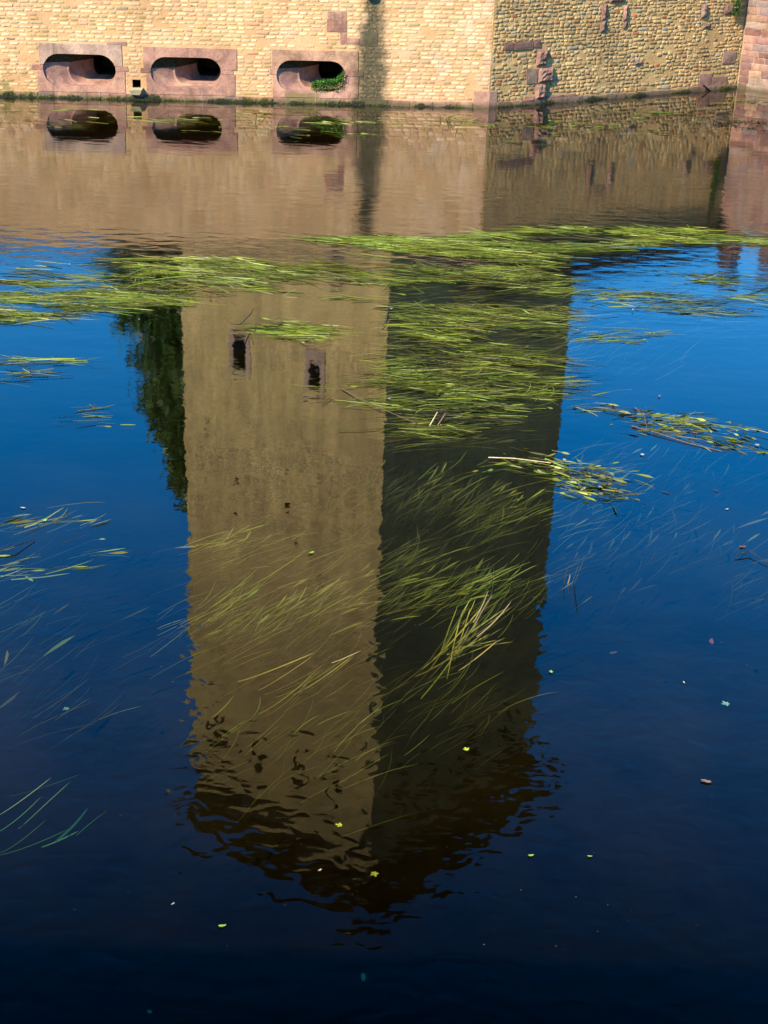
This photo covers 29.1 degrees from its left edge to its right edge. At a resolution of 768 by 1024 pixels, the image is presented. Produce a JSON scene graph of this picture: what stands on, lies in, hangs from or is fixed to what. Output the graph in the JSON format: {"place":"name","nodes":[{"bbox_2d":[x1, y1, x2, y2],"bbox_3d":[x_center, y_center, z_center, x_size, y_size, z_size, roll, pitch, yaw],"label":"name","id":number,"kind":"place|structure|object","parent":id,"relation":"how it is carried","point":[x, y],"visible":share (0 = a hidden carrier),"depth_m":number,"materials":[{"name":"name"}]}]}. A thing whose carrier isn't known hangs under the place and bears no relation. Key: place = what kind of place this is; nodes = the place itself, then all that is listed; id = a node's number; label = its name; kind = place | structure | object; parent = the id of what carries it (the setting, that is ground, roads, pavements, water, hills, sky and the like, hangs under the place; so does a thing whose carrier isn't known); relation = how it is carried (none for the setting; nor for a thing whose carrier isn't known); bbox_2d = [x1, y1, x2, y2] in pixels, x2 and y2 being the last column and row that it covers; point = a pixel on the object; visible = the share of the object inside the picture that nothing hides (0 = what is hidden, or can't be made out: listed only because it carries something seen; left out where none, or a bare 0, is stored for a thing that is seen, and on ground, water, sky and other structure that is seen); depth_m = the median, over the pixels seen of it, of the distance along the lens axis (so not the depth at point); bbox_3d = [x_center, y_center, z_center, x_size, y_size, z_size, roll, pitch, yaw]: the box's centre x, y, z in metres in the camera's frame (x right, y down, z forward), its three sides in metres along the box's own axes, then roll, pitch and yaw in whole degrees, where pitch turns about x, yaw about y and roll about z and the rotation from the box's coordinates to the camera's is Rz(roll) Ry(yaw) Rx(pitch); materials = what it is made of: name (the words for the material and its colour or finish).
{"place":"outdoors","nodes":[
{"label":"outdoors","id":0,"kind":"place"},
{"bbox_2d":[0,139,767,1023],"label":"moat bed","id":1,"kind":"object","parent":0,"point":[632,889],"visible":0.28,"depth_m":11.81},
{"bbox_2d":[0,0,496,152],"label":"moat wall","id":2,"kind":"structure","parent":1,"relation":"on","point":[435,53],"depth_m":27.79,"materials":[{"name":"stone"}]},
{"bbox_2d":[0,90,363,104],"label":"moss","id":3,"kind":"object","parent":2,"relation":"attached to","point":[245,100],"visible":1,"depth_m":28.03,"materials":[{"name":"green plant"}]},
{"bbox_2d":[311,71,344,90],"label":"leafy bush","id":4,"kind":"object","parent":2,"relation":"on","point":[327,84],"visible":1,"depth_m":28.07,"materials":[{"name":"green plant"}]},
{"bbox_2d":[365,103,469,107],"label":"moss","id":5,"kind":"object","parent":2,"relation":"attached to","point":[423,105],"visible":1,"depth_m":28.33,"materials":[{"name":"green plant"}]},
{"bbox_2d":[485,0,747,146],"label":"moat wall","id":6,"kind":"structure","parent":1,"relation":"on","point":[557,51],"depth_m":29.49,"materials":[{"name":"stone"}]},
{"bbox_2d":[497,84,734,107],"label":"moss","id":7,"kind":"object","parent":6,"relation":"attached to","point":[634,94],"visible":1,"depth_m":29.74,"materials":[{"name":"green plant"}]},
{"bbox_2d":[731,0,743,16],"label":"ivy","id":8,"kind":"object","parent":6,"relation":"attached to","point":[736,5],"visible":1,"depth_m":30.70,"materials":[{"name":"green plant"}]},
{"bbox_2d":[737,0,767,92],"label":"ashlar wall","id":9,"kind":"structure","parent":1,"relation":"on","point":[753,72],"depth_m":31.12,"materials":[{"name":"pink stone"}]},
{"bbox_2d":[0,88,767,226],"bbox_3d":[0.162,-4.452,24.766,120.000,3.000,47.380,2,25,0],"label":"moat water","id":10,"kind":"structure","parent":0,"point":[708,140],"depth_m":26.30,"materials":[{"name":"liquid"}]},
{"bbox_2d":[0,539,34,551],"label":"twig","id":11,"kind":"object","parent":10,"relation":"on","point":[16,545],"visible":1,"depth_m":10.93,"materials":[{"name":"grey wood"}]},
{"bbox_2d":[0,351,97,385],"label":"water weed","id":12,"kind":"object","parent":10,"relation":"on","point":[60,359],"visible":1,"depth_m":14.62,"materials":[{"name":"green plant"}]},
{"bbox_2d":[0,774,107,854],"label":"weed spray","id":13,"kind":"object","parent":10,"relation":"on","point":[68,830],"visible":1,"depth_m":8.12,"materials":[{"name":"green plant"}]},
{"bbox_2d":[0,502,127,585],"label":"water weed","id":14,"kind":"object","parent":10,"relation":"on","point":[91,521],"visible":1,"depth_m":11.26,"materials":[{"name":"green plant"}]},
{"bbox_2d":[56,404,133,426],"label":"water weed","id":15,"kind":"object","parent":10,"relation":"on","point":[95,408],"visible":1,"depth_m":13.39,"materials":[{"name":"green plant"}]},
{"bbox_2d":[0,529,211,748],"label":"water weed","id":16,"kind":"object","parent":10,"relation":"on","point":[49,651],"visible":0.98,"depth_m":10.26,"materials":[{"name":"green plant"}]},
{"bbox_2d":[0,274,217,327],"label":"water weed","id":17,"kind":"object","parent":10,"relation":"on","point":[116,298],"visible":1,"depth_m":16.53,"materials":[{"name":"green plant"}]},
{"bbox_2d":[7,257,223,282],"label":"water weed","id":18,"kind":"object","parent":10,"relation":"on","point":[177,269],"visible":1,"depth_m":17.66,"materials":[{"name":"green plant"}]},
{"bbox_2d":[100,259,225,303],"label":"water weed","id":19,"kind":"object","parent":10,"relation":"on","point":[163,283],"visible":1,"depth_m":17.16,"materials":[{"name":"green plant"}]},
{"bbox_2d":[4,106,498,137],"bbox_3d":[-2.572,-6.986,26.390,9.370,0.025,2.787,2,25,0],"label":"water weed","id":20,"kind":"object","parent":10,"relation":"on","point":[17,108],"visible":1,"depth_m":26.50,"materials":[{"name":"green plant"}]},
{"bbox_2d":[149,515,408,668],"bbox_3d":[-0.767,0.563,10.954,1.912,0.365,1.918,-1,25,-7],"label":"water weed","id":21,"kind":"object","parent":10,"relation":"on","point":[265,618],"visible":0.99,"depth_m":10.68,"materials":[{"name":"green plant"}]},
{"bbox_2d":[136,254,434,299],"bbox_3d":[-1.213,-2.821,17.635,3.853,0.027,1.841,2,25,0],"label":"water weed","id":22,"kind":"object","parent":10,"relation":"on","point":[235,279],"visible":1,"depth_m":17.69,"materials":[{"name":"green plant"}]},
{"bbox_2d":[239,317,356,346],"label":"water weed","id":23,"kind":"object","parent":10,"relation":"on","point":[303,332],"visible":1,"depth_m":15.77,"materials":[{"name":"green plant"}]},
{"bbox_2d":[238,651,358,714],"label":"reed clump","id":24,"kind":"object","parent":10,"relation":"in","point":[299,678],"visible":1,"depth_m":9.76,"materials":[{"name":"plant"}]},
{"bbox_2d":[172,590,553,835],"bbox_3d":[-0.035,1.264,9.856,2.931,0.428,2.073,-8,27,-21],"label":"water weed","id":25,"kind":"object","parent":10,"relation":"on","point":[343,741],"visible":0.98,"depth_m":9.69,"materials":[{"name":"green plant"}]},
{"bbox_2d":[361,973,365,980],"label":"fallen leaf","id":26,"kind":"object","parent":10,"relation":"on","point":[363,976],"visible":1,"depth_m":7.53,"materials":[{"name":"teal plant"}]},
{"bbox_2d":[342,388,416,423],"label":"twig","id":27,"kind":"object","parent":10,"relation":"on","point":[375,405],"visible":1,"depth_m":13.82,"materials":[{"name":"brown plant"}]},
{"bbox_2d":[340,250,577,275],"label":"water weed","id":28,"kind":"object","parent":10,"relation":"on","point":[536,257],"visible":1,"depth_m":18.60,"materials":[{"name":"green plant"}]},
{"bbox_2d":[293,260,629,440],"bbox_3d":[1.003,-1.925,15.902,3.346,0.027,6.326,6,25,7],"label":"water weed","id":29,"kind":"object","parent":10,"relation":"on","point":[473,318],"visible":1,"depth_m":15.24,"materials":[{"name":"green plant"}]},
{"bbox_2d":[316,454,608,643],"bbox_3d":[0.665,0.216,11.783,2.506,0.361,2.909,2,25,0],"label":"water weed","id":30,"kind":"object","parent":10,"relation":"on","point":[416,553],"visible":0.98,"depth_m":11.60,"materials":[{"name":"green plant"}]},
{"bbox_2d":[415,592,510,698],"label":"reed clump","id":31,"kind":"object","parent":10,"relation":"in","point":[458,646],"visible":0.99,"depth_m":10.21,"materials":[{"name":"plant"}]},
{"bbox_2d":[356,279,629,462],"bbox_3d":[1.241,-1.640,15.735,3.233,0.316,5.375,2,25,0],"label":"water weed","id":32,"kind":"object","parent":10,"relation":"on","point":[435,380],"visible":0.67,"depth_m":15.51,"materials":[{"name":"green plant"}]},
{"bbox_2d":[488,457,550,462],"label":"twig","id":33,"kind":"object","parent":10,"relation":"on","point":[517,458],"visible":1,"depth_m":12.77,"materials":[{"name":"beige wood"}]},
{"bbox_2d":[281,222,767,258],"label":"water weed","id":34,"kind":"object","parent":10,"relation":"on","point":[449,243],"visible":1,"depth_m":19.38,"materials":[{"name":"green plant"}]},
{"bbox_2d":[554,468,589,495],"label":"twig","id":35,"kind":"object","parent":10,"relation":"on","point":[572,478],"visible":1,"depth_m":12.41,"materials":[{"name":"plant"}]},
{"bbox_2d":[564,560,583,583],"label":"reed clump","id":36,"kind":"object","parent":10,"relation":"in","point":[575,573],"visible":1,"depth_m":10.69,"materials":[{"name":"plant"}]},
{"bbox_2d":[468,447,717,512],"bbox_3d":[1.750,-0.265,12.430,1.906,0.031,1.007,16,29,28],"label":"water weed","id":37,"kind":"object","parent":10,"relation":"on","point":[578,478],"visible":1,"depth_m":12.51,"materials":[{"name":"green plant"}]},
{"bbox_2d":[477,98,767,144],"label":"water weed","id":38,"kind":"object","parent":10,"relation":"on","point":[545,126],"visible":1,"depth_m":27.16,"materials":[{"name":"green plant"}]},
{"bbox_2d":[635,407,647,431],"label":"twig","id":39,"kind":"object","parent":10,"relation":"on","point":[643,415],"visible":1,"depth_m":13.69,"materials":[{"name":"grey wood"}]},
{"bbox_2d":[548,402,767,453],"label":"water weed","id":40,"kind":"object","parent":10,"relation":"on","point":[659,415],"visible":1,"depth_m":13.67,"materials":[{"name":"green plant"}]},
{"bbox_2d":[554,301,766,379],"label":"water weed","id":41,"kind":"object","parent":10,"relation":"on","point":[641,343],"visible":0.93,"depth_m":16.53,"materials":[{"name":"green plant"}]},
{"bbox_2d":[560,271,767,344],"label":"water weed","id":42,"kind":"object","parent":10,"relation":"on","point":[627,294],"visible":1,"depth_m":17.28,"materials":[{"name":"green plant"}]},
{"bbox_2d":[632,425,721,451],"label":"twig","id":43,"kind":"object","parent":10,"relation":"on","point":[672,437],"visible":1,"depth_m":13.36,"materials":[{"name":"brown wood"}]},
{"bbox_2d":[704,119,767,130],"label":"water weed","id":44,"kind":"object","parent":10,"relation":"on","point":[739,123],"visible":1,"depth_m":27.79,"materials":[{"name":"green plant"}]},
{"bbox_2d":[736,550,767,562],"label":"twig","id":45,"kind":"object","parent":10,"relation":"on","point":[751,552],"visible":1,"depth_m":11.23,"materials":[{"name":"grey wood"}]},
{"bbox_2d":[526,436,767,625],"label":"water weed","id":46,"kind":"object","parent":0,"point":[597,461],"visible":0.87,"depth_m":12.56,"materials":[{"name":"green plant"}]}
]}

